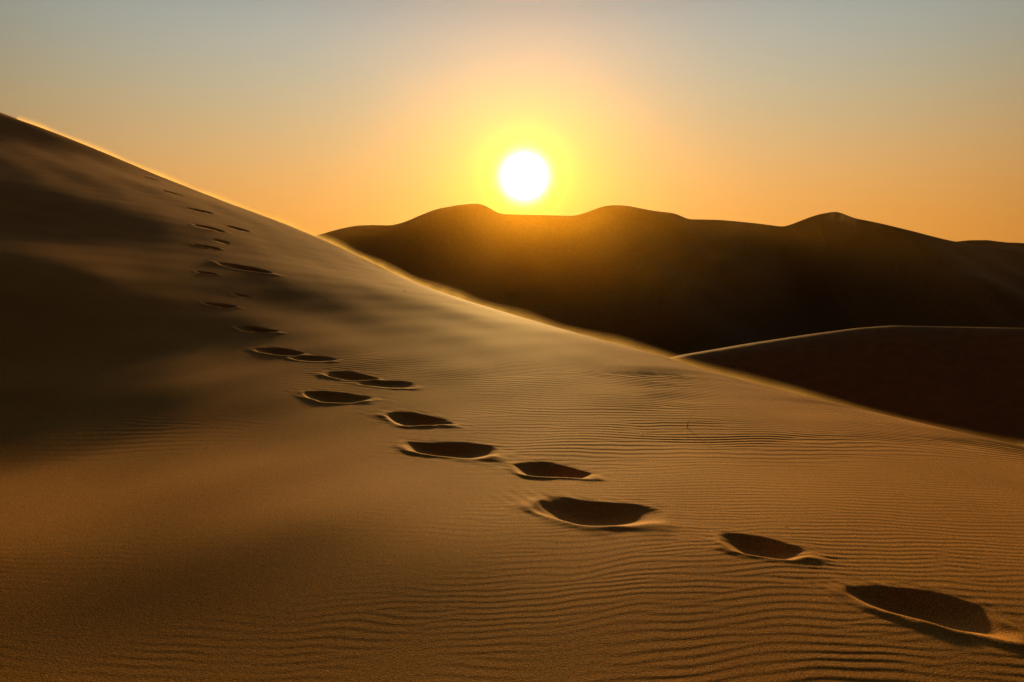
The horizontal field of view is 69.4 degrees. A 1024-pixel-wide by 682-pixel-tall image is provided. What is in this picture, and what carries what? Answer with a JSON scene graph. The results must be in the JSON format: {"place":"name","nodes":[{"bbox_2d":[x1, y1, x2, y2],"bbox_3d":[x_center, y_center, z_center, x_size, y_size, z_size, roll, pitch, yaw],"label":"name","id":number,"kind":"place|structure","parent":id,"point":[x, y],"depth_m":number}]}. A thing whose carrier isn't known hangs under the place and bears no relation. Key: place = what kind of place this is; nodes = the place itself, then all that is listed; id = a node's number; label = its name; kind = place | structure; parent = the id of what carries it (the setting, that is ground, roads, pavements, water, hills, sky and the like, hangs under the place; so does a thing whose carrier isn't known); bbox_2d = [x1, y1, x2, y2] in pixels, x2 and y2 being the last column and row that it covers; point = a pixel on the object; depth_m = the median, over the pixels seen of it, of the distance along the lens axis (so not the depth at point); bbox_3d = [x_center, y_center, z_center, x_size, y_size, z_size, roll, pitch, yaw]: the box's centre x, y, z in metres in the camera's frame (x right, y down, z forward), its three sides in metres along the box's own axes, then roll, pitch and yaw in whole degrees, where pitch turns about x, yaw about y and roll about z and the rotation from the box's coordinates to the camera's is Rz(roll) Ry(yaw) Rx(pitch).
{"place":"outdoors","nodes":[
{"label":"outdoors","id":0,"kind":"place"},
{"bbox_2d":[0,112,1023,681],"bbox_3d":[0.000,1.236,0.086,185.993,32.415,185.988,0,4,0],"label":"sand dune","id":1,"kind":"structure","parent":0,"point":[290,454],"depth_m":5.80},
{"bbox_2d":[0,0,1023,242],"label":"sky","id":2,"kind":"structure","parent":0,"point":[317,117]},
{"bbox_2d":[317,204,1023,356],"bbox_3d":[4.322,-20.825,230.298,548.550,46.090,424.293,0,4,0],"label":"distant dune","id":3,"kind":"structure","parent":0,"point":[667,284],"depth_m":194.58},
{"bbox_2d":[670,326,1023,445],"bbox_3d":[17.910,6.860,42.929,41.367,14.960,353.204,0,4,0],"label":"dune","id":4,"kind":"structure","parent":0,"point":[968,380],"depth_m":43.65},
{"bbox_2d":[957,240,1023,249],"bbox_3d":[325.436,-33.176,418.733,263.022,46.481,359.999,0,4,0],"label":"distant dune","id":5,"kind":"structure","parent":0,"point":[999,244],"depth_m":401.82}
]}

